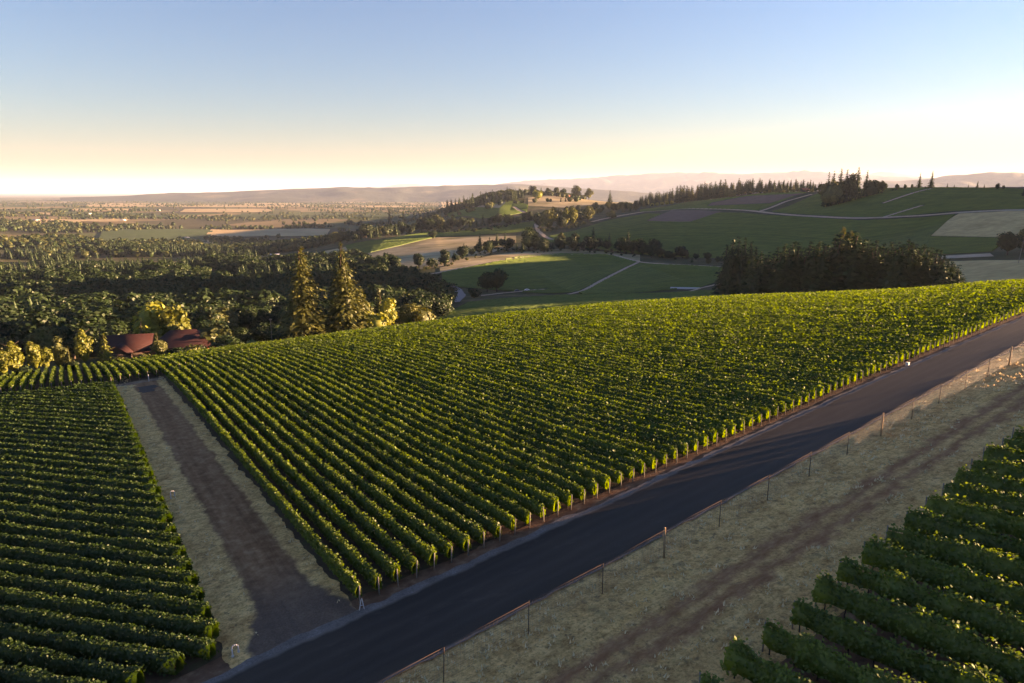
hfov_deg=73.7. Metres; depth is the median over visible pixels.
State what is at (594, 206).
broadleaf tree
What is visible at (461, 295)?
farm track
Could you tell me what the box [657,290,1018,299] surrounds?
vine row
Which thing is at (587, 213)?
broadleaf tree
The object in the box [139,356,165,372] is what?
vine row
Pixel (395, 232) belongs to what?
conifer tree
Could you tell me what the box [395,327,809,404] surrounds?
vine row
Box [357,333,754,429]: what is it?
vine row
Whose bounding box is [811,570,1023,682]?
vine row
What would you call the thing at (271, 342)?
vine row
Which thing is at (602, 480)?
vine row
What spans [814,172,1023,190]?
hills
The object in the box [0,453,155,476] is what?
vine row
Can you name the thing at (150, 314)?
yellow green tree
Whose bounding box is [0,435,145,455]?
vine row
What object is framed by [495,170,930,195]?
hills
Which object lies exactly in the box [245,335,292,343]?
lawn
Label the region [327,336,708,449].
vine row
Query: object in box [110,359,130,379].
vine row
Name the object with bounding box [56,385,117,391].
vine row
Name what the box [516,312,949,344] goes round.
vine row
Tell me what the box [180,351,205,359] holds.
vine row
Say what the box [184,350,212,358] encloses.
vine row
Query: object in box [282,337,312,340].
vine row
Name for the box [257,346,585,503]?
vine row
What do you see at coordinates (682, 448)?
vine row
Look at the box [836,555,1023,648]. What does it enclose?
vine row
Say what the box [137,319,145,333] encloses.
slender conifer
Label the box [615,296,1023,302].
vine row
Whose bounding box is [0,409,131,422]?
vine row
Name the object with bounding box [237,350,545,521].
vine row
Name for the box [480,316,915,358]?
vine row
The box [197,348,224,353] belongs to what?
vine row
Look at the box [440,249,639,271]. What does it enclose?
dry slope
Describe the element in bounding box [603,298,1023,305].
vine row
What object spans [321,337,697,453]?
vine row
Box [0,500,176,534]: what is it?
vine row
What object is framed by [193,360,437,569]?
vine row
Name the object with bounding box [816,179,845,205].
round bush
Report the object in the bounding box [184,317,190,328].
golden tree
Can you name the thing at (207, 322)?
broadleaf tree
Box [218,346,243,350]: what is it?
vine row
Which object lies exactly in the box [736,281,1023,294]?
vine row
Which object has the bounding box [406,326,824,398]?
vine row
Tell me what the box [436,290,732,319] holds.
vine rows
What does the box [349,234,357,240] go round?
broadleaf tree
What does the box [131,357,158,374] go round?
vine row
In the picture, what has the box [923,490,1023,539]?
vine row
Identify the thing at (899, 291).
vine row
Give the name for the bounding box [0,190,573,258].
plain copses
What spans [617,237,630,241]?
broadleaf tree
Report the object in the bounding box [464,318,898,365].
vine row
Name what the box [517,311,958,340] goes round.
vine row
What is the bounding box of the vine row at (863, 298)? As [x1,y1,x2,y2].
[635,293,1023,301]
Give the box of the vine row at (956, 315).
[558,306,1000,323]
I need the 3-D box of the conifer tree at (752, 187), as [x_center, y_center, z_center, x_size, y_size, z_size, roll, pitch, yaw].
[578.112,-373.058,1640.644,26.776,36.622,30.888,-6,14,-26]
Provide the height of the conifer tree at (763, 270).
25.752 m
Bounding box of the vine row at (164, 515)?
[0,492,173,523]
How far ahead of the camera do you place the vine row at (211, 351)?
176.66 m
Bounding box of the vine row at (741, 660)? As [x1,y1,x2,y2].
[720,635,814,682]
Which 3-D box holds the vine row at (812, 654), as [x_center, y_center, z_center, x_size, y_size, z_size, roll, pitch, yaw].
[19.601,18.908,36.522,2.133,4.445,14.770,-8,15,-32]
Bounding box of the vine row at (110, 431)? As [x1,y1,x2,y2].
[0,422,138,436]
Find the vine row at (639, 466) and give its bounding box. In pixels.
[290,341,646,476]
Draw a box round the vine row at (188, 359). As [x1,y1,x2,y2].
[167,353,192,363]
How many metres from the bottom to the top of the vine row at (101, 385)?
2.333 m
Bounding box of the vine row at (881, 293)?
[691,286,1022,297]
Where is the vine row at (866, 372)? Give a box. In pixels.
[444,321,869,378]
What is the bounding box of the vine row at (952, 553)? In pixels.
[884,523,1023,585]
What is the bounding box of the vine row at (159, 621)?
[0,586,220,640]
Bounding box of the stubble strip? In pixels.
[941,253,992,258]
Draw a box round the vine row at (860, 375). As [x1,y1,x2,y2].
[437,322,863,380]
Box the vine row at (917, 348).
[485,315,919,354]
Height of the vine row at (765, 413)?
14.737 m
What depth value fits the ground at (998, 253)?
2008.82 m
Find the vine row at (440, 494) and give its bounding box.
[219,353,502,541]
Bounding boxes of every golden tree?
[0,350,12,374]
[2,341,24,370]
[24,341,45,368]
[40,346,53,367]
[73,329,93,362]
[158,303,186,334]
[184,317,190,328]
[562,208,569,222]
[567,207,577,223]
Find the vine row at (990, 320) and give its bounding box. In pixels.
[554,307,992,326]
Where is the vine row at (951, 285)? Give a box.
[771,280,1017,293]
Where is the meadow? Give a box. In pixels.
[640,202,683,207]
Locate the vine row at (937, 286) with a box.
[768,281,1016,293]
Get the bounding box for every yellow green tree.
[131,300,164,338]
[378,297,398,325]
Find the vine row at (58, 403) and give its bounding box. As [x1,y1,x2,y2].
[0,399,125,411]
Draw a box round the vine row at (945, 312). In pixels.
[572,305,1011,318]
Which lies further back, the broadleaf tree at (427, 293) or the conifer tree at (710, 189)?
the conifer tree at (710, 189)
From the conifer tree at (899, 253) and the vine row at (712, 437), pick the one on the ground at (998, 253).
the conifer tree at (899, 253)
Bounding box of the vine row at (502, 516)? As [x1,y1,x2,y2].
[225,351,516,534]
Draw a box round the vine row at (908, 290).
[694,284,1022,296]
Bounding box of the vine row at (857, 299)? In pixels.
[626,294,1023,301]
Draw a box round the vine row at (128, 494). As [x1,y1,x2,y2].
[0,475,164,503]
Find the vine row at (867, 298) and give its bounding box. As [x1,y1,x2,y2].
[628,292,1023,301]
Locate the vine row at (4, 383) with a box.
[0,371,16,392]
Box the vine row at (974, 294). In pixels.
[649,291,1023,300]
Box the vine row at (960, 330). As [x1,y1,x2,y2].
[523,311,963,338]
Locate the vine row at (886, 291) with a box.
[700,284,1017,296]
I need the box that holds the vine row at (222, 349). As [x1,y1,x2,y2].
[204,348,230,353]
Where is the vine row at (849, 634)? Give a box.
[789,596,1019,682]
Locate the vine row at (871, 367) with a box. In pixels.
[447,320,875,375]
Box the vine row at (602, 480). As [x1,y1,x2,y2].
[270,344,609,492]
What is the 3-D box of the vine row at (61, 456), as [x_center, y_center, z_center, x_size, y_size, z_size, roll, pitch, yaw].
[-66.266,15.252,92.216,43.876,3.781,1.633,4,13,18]
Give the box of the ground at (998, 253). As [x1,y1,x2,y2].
[0,187,1023,676]
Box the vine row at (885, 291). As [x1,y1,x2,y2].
[690,284,1017,297]
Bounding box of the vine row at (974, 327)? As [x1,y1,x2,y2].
[535,309,976,332]
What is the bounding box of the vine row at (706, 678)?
[699,670,724,682]
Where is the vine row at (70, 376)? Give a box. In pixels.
[67,365,73,385]
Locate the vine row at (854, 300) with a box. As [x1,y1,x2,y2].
[634,295,1023,301]
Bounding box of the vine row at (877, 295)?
[652,288,1018,299]
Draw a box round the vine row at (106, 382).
[88,380,113,384]
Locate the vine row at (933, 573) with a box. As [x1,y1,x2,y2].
[858,534,1023,615]
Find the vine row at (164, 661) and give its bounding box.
[0,622,186,676]
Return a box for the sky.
[0,0,1023,192]
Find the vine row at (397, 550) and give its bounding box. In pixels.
[186,362,419,577]
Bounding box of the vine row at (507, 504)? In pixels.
[231,351,530,527]
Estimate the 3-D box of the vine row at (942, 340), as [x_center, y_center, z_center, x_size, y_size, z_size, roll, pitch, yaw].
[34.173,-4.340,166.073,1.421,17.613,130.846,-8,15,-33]
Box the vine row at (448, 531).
[205,357,471,555]
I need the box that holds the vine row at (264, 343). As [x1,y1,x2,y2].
[248,342,275,345]
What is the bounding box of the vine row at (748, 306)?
[585,303,1023,311]
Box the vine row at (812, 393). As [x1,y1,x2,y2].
[401,326,815,401]
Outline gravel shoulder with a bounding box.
[203,316,1023,682]
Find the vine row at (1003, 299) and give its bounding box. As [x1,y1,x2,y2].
[605,298,1023,304]
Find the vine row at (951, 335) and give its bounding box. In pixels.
[514,312,953,341]
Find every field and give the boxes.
[35,219,82,221]
[72,208,128,210]
[82,219,127,221]
[86,203,176,206]
[99,229,212,241]
[103,215,168,216]
[176,204,327,206]
[180,209,271,211]
[207,228,329,236]
[245,203,302,204]
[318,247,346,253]
[336,205,419,206]
[362,213,422,217]
[368,236,515,268]
[439,202,504,208]
[441,202,457,215]
[447,264,631,292]
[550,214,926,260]
[645,195,795,211]
[647,210,720,221]
[708,193,802,205]
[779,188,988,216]
[931,211,1023,236]
[945,260,1023,281]
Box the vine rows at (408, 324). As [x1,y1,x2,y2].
[346,299,650,330]
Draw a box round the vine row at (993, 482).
[953,464,1023,499]
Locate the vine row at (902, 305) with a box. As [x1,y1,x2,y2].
[601,302,1021,307]
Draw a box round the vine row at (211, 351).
[192,349,218,356]
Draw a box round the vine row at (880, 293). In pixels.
[673,287,1023,298]
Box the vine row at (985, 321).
[554,307,988,328]
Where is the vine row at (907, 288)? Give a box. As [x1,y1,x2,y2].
[725,282,1015,295]
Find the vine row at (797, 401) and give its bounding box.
[391,328,801,407]
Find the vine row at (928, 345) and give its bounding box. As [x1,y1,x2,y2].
[499,315,930,352]
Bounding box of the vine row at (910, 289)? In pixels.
[709,283,1019,296]
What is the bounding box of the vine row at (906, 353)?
[474,316,909,361]
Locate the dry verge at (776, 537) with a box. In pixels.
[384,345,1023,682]
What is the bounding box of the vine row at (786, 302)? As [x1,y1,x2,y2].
[619,297,1023,303]
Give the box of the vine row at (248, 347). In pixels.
[222,345,250,350]
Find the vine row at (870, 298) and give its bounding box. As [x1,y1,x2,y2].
[650,292,1021,300]
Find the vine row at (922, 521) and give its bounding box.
[903,504,1023,560]
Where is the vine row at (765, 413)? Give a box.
[368,330,770,420]
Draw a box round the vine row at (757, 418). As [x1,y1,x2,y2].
[363,332,762,425]
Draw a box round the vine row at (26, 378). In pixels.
[19,368,32,389]
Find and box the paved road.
[215,318,1023,682]
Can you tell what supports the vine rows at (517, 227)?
on the field
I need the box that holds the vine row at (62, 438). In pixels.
[0,430,141,448]
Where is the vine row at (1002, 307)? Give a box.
[591,303,1022,313]
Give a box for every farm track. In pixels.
[431,254,719,273]
[448,284,465,301]
[481,289,542,295]
[534,224,551,238]
[569,262,638,293]
[591,212,640,221]
[648,208,1023,218]
[760,194,811,210]
[883,188,932,202]
[884,205,923,216]
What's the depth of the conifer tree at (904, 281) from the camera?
330.44 m
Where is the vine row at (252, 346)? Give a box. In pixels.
[230,344,255,348]
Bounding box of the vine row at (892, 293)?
[675,286,1021,297]
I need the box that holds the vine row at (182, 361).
[159,354,186,365]
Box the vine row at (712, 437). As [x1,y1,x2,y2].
[333,336,717,445]
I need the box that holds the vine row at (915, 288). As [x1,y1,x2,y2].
[704,282,1023,296]
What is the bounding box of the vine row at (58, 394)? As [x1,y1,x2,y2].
[0,391,120,399]
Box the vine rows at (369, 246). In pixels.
[345,231,444,252]
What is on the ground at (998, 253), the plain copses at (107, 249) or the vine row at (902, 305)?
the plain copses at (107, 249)
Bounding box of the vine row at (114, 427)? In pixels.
[0,417,136,432]
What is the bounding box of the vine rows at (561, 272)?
[442,253,635,292]
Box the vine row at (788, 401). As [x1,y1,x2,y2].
[384,328,794,411]
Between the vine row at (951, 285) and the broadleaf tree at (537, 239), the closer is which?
the vine row at (951, 285)
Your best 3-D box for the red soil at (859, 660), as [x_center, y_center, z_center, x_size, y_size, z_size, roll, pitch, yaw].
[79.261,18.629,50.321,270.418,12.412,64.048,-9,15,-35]
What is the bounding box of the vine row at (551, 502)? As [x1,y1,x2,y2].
[244,349,560,515]
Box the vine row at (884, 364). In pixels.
[457,319,887,370]
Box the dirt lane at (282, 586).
[117,379,356,667]
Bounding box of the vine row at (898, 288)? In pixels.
[734,280,1016,294]
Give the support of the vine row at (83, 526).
on the vineyard soil at (200, 662)
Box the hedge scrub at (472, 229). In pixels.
[438,223,514,231]
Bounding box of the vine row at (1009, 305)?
[589,302,1023,308]
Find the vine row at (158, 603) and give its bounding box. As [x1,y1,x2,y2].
[0,570,212,620]
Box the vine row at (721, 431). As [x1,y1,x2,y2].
[342,334,726,441]
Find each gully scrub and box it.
[440,246,688,262]
[465,246,674,259]
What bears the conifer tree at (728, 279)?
on the ground at (998, 253)
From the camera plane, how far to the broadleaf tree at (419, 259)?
821.49 m
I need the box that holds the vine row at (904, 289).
[695,282,1018,296]
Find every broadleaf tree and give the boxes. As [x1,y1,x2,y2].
[0,299,25,319]
[0,309,22,320]
[0,314,21,334]
[0,318,27,352]
[0,336,18,343]
[0,338,14,350]
[4,316,42,346]
[11,311,70,343]
[20,304,58,317]
[23,326,66,360]
[46,306,75,320]
[52,323,98,358]
[60,308,107,322]
[64,317,104,347]
[67,306,124,328]
[85,314,131,348]
[93,319,130,346]
[98,300,139,313]
[110,306,143,332]
[118,299,164,313]
[150,339,168,354]
[161,302,198,317]
[185,307,229,327]
[189,303,217,312]
[190,297,227,311]
[191,319,216,330]
[193,319,228,326]
[194,306,228,325]
[197,322,235,342]
[216,299,238,312]
[216,306,239,329]
[232,327,253,342]
[236,304,257,328]
[247,322,274,341]
[255,310,278,325]
[264,323,291,340]
[271,313,282,324]
[288,331,312,337]
[316,300,333,314]
[329,231,340,243]
[343,234,350,242]
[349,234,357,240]
[351,290,374,323]
[358,223,372,237]
[366,300,377,313]
[373,296,403,323]
[381,226,389,234]
[381,291,401,298]
[383,281,406,289]
[384,224,394,235]
[391,259,400,266]
[396,222,405,233]
[397,303,417,324]
[400,290,430,303]
[404,296,433,313]
[408,225,414,233]
[413,253,424,265]
[413,294,449,318]
[415,216,427,228]
[416,275,437,291]
[416,290,439,299]
[423,218,436,231]
[428,230,436,237]
[429,214,442,229]
[431,279,459,296]
[432,219,440,229]
[436,293,454,314]
[439,249,449,256]
[442,221,449,228]
[446,217,456,225]
[452,254,459,260]
[455,220,461,228]
[456,245,469,255]
[459,217,467,225]
[468,248,474,254]
[474,243,485,253]
[477,272,492,291]
[483,240,492,252]
[485,217,492,225]
[487,268,508,291]
[491,215,497,223]
[496,213,501,222]
[502,213,509,223]
[502,237,515,248]
[508,215,515,222]
[515,216,521,223]
[520,211,527,221]
[520,227,538,248]
[523,236,535,249]
[527,211,532,221]
[528,185,536,193]
[531,213,542,228]
[532,237,540,249]
[537,239,549,251]
[539,209,558,228]
[553,238,567,248]
[556,216,566,228]
[557,232,564,238]
[567,236,580,250]
[571,185,581,195]
[571,232,579,239]
[581,206,594,221]
[581,236,597,248]
[584,188,593,197]
[590,239,599,249]
[591,202,598,208]
[596,238,602,245]
[602,241,611,248]
[613,240,624,252]
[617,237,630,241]
[619,240,628,252]
[623,239,638,253]
[633,203,638,210]
[636,242,646,251]
[638,246,646,253]
[645,244,659,257]
[647,239,662,248]
[664,251,671,256]
[702,252,711,258]
[843,173,861,200]
[880,180,887,192]
[996,231,1023,254]
[1017,229,1023,251]
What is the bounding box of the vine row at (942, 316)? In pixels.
[556,307,996,324]
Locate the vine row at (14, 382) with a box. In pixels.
[8,372,24,391]
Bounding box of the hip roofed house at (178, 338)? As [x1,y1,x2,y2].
[147,329,210,354]
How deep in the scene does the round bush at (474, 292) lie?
528.96 m
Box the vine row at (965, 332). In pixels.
[531,310,968,336]
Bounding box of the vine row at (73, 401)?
[0,396,126,407]
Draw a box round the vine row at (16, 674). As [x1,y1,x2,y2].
[0,659,106,682]
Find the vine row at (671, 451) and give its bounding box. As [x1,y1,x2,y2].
[309,339,677,462]
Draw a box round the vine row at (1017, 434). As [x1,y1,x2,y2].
[1011,425,1023,441]
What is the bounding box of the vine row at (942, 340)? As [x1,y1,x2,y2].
[506,313,945,346]
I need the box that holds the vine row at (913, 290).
[727,284,1022,295]
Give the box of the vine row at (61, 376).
[58,365,64,385]
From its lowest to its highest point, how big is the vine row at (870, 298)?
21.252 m
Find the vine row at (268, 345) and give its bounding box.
[240,343,269,346]
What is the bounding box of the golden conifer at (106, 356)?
[97,333,113,363]
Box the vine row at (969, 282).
[784,279,1023,293]
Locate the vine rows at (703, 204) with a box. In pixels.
[640,191,805,211]
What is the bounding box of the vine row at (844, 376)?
[427,323,849,386]
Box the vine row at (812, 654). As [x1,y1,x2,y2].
[761,618,925,682]
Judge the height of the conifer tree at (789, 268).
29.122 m
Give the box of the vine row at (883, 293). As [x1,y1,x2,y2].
[656,288,1021,299]
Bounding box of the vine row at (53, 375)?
[49,366,56,387]
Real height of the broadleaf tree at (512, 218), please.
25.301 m
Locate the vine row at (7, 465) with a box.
[0,458,157,484]
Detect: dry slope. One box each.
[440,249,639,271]
[528,196,632,207]
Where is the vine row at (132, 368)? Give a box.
[118,358,141,379]
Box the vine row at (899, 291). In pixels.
[693,286,1019,297]
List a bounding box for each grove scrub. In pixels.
[537,222,585,230]
[542,221,590,231]
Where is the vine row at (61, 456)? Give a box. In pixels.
[0,448,150,468]
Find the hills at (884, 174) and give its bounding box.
[860,172,925,177]
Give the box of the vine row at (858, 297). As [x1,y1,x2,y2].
[643,291,1017,300]
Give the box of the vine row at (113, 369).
[103,361,122,381]
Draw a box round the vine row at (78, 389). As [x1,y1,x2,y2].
[38,386,116,393]
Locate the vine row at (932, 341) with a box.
[496,313,935,349]
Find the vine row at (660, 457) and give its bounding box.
[303,339,667,467]
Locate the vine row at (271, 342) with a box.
[256,341,281,344]
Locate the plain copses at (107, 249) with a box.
[0,189,586,257]
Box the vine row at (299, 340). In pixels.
[267,339,300,341]
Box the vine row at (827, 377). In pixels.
[421,324,843,389]
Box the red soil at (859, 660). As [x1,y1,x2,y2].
[780,515,1023,682]
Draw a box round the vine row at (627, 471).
[284,342,634,482]
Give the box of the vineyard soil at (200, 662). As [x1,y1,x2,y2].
[0,312,1023,682]
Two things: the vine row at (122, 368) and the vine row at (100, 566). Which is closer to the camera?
the vine row at (100, 566)
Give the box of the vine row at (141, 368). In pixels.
[125,358,149,376]
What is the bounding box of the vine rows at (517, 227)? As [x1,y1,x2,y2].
[440,221,534,236]
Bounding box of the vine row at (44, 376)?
[39,366,48,387]
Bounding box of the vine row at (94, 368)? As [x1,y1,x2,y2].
[89,362,103,381]
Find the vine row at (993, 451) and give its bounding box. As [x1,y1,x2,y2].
[982,442,1023,464]
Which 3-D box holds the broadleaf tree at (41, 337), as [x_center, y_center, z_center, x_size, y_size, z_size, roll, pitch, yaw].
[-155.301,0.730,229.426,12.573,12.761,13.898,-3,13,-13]
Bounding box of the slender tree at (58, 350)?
[47,336,67,366]
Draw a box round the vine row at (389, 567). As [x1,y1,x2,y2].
[179,364,401,585]
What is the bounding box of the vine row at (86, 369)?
[81,362,93,382]
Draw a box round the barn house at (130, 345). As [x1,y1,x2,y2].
[101,333,155,359]
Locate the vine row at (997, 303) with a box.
[597,301,1023,306]
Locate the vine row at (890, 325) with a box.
[534,309,971,334]
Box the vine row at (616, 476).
[278,343,623,487]
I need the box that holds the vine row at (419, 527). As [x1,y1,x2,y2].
[200,358,453,562]
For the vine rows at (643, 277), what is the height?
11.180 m
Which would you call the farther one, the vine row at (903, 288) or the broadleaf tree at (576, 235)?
the broadleaf tree at (576, 235)
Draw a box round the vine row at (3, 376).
[0,372,9,382]
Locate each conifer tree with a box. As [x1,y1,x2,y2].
[76,297,85,311]
[373,225,382,237]
[383,254,389,267]
[385,209,393,224]
[392,223,400,235]
[399,212,407,225]
[444,201,449,213]
[448,201,452,212]
[452,199,457,211]
[459,195,466,209]
[505,188,509,200]
[520,240,525,250]
[672,185,682,202]
[672,186,680,202]
[678,185,685,201]
[681,185,689,201]
[697,183,705,199]
[701,186,707,199]
[705,182,712,198]
[708,181,717,198]
[710,244,732,293]
[711,180,721,197]
[714,239,737,293]
[716,251,736,294]
[718,180,726,196]
[720,183,727,196]
[730,237,746,292]
[730,247,747,293]
[733,237,748,289]
[733,258,770,294]
[735,254,755,293]
[738,251,764,293]
[738,253,752,291]
[740,255,770,293]
[744,241,757,272]
[748,178,757,192]
[752,247,760,267]
[756,179,762,191]
[760,247,802,293]
[760,253,776,292]
[761,252,793,292]
[768,247,781,269]
[777,244,788,265]
[784,242,807,292]
[786,248,818,291]
[790,241,800,266]
[792,246,831,291]
[799,243,840,291]
[803,241,816,259]
[806,234,864,290]
[811,241,828,262]
[820,172,830,206]
[825,226,850,260]
[825,231,864,290]
[825,234,838,258]
[826,171,837,205]
[826,231,877,290]
[835,168,844,203]
[840,170,851,201]
[842,239,877,289]
[851,167,862,198]
[858,243,881,287]
[860,170,869,195]
[862,246,887,289]
[864,248,892,288]
[869,240,878,257]
[871,244,911,288]
[875,244,919,288]
[878,243,888,261]
[885,241,894,253]
[891,242,902,264]
[898,241,924,286]
[899,239,913,261]
[910,247,934,286]
[910,249,950,286]
[913,246,924,279]
[914,174,922,187]
[917,244,929,265]
[925,255,955,285]
[928,171,933,186]
[945,261,960,283]
[951,265,968,283]
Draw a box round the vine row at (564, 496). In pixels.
[251,348,573,509]
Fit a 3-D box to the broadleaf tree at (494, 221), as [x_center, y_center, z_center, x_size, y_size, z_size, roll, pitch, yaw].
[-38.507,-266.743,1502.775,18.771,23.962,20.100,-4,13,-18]
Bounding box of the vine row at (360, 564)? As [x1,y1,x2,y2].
[172,365,382,594]
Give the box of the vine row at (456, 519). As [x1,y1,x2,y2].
[213,354,485,547]
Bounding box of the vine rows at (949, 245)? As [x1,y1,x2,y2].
[922,236,998,253]
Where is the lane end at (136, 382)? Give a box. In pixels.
[115,377,163,386]
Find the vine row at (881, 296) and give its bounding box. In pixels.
[646,289,1023,300]
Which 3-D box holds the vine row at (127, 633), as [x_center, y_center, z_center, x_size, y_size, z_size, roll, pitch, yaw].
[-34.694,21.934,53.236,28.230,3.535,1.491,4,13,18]
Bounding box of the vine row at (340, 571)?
[164,368,361,602]
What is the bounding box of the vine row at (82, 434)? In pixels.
[0,426,139,442]
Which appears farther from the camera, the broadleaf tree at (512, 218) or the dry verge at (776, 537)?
the broadleaf tree at (512, 218)
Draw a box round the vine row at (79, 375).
[74,363,83,383]
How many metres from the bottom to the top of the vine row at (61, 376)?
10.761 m
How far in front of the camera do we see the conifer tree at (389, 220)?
2493.12 m
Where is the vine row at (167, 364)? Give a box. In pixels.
[146,355,172,370]
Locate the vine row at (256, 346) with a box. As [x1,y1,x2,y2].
[236,343,262,347]
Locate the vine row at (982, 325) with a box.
[546,308,984,329]
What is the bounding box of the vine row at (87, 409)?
[0,402,128,415]
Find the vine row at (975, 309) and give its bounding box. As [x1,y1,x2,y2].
[580,304,1018,316]
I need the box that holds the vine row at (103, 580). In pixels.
[0,558,205,603]
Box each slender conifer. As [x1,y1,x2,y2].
[65,346,70,370]
[94,326,102,361]
[103,322,115,354]
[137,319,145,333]
[373,289,382,312]
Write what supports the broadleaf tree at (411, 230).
on the ground at (998, 253)
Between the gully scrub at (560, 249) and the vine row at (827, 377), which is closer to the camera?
the vine row at (827, 377)
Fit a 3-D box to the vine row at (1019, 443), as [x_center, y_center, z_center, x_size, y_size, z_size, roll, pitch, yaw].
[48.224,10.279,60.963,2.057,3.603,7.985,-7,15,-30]
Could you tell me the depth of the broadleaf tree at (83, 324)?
241.28 m
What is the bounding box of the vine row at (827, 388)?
[413,325,830,395]
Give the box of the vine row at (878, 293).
[660,286,1019,298]
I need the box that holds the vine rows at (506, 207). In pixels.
[447,200,527,218]
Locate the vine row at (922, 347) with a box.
[488,315,925,354]
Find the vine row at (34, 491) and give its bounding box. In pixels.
[0,481,168,510]
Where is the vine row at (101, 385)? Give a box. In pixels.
[73,381,116,388]
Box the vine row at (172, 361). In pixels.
[152,354,179,368]
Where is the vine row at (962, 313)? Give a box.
[570,306,1008,320]
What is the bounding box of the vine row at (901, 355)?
[469,317,904,362]
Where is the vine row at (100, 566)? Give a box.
[0,544,200,586]
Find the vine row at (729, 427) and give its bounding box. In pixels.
[345,334,736,436]
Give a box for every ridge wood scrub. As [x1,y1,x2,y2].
[651,188,816,205]
[661,189,813,204]
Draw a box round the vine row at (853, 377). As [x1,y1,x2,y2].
[431,322,857,383]
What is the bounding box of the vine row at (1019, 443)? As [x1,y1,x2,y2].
[1001,436,1023,453]
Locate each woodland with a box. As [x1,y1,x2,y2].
[0,239,457,321]
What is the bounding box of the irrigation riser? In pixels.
[231,644,239,656]
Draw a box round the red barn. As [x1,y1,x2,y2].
[800,188,809,191]
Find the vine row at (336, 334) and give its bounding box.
[304,333,341,336]
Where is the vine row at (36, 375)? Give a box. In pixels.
[28,368,40,389]
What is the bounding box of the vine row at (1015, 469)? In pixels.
[970,455,1023,481]
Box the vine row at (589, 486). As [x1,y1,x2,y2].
[263,345,597,498]
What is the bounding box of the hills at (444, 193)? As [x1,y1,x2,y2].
[60,184,666,201]
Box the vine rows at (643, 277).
[577,263,722,293]
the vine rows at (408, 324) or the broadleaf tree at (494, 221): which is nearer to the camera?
the vine rows at (408, 324)
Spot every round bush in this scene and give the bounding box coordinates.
[12,366,34,374]
[61,361,78,370]
[112,357,127,361]
[138,353,151,357]
[165,347,183,353]
[182,344,199,351]
[207,335,239,347]
[359,311,388,327]
[408,304,435,322]
[426,257,437,265]
[438,256,448,262]
[467,288,481,297]
[532,190,542,198]
[605,211,615,217]
[674,246,688,255]
[724,188,737,196]
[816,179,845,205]
[863,180,880,194]
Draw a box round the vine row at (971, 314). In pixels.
[566,306,1003,320]
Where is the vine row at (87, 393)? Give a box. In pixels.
[18,389,119,395]
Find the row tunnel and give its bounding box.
[670,287,697,288]
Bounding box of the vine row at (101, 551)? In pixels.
[0,532,192,572]
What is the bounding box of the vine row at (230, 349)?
[210,346,236,351]
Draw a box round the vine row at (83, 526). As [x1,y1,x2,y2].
[0,509,182,545]
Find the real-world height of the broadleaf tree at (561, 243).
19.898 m
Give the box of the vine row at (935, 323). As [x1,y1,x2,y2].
[540,309,980,331]
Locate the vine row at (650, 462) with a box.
[297,341,657,472]
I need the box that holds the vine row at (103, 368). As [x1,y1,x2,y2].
[96,361,113,381]
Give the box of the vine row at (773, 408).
[373,330,778,418]
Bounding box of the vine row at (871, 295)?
[667,289,1022,298]
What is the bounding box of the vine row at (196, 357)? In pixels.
[174,352,200,361]
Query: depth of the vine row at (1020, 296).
168.58 m
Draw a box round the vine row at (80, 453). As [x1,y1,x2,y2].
[0,441,147,462]
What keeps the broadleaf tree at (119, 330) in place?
on the ground at (998, 253)
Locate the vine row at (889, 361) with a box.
[460,318,893,368]
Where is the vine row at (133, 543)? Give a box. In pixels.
[0,519,187,556]
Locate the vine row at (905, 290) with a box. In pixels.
[687,283,1023,297]
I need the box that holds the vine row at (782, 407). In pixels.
[379,329,787,414]
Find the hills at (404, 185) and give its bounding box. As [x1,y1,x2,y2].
[379,184,430,187]
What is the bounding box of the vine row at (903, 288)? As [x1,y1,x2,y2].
[713,282,1020,295]
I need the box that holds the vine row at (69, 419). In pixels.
[0,412,134,427]
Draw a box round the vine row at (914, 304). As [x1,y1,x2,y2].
[599,300,1023,305]
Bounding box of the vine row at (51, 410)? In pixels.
[0,405,129,417]
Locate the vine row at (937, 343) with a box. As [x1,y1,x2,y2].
[501,313,939,348]
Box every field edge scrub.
[409,260,449,270]
[409,262,453,269]
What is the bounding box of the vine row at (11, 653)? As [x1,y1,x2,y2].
[0,637,145,682]
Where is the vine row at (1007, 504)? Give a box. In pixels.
[941,479,1023,517]
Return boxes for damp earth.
[136,385,158,392]
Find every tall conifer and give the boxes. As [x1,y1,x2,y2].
[269,246,336,338]
[317,241,372,333]
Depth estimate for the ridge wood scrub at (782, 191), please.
1544.99 m
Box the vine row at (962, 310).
[577,305,1014,315]
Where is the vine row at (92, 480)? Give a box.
[0,467,163,494]
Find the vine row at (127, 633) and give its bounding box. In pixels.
[0,603,218,660]
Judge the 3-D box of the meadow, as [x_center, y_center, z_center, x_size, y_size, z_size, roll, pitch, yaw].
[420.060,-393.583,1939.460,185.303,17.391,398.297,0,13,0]
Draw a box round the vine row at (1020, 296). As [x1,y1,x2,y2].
[630,295,1022,302]
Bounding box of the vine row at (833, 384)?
[417,324,837,392]
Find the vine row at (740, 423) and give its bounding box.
[351,333,744,433]
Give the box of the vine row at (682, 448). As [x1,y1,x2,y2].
[315,337,688,458]
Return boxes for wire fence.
[377,341,1023,682]
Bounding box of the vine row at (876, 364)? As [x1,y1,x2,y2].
[451,320,881,373]
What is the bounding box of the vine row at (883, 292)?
[682,284,1023,297]
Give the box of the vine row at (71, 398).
[0,393,123,402]

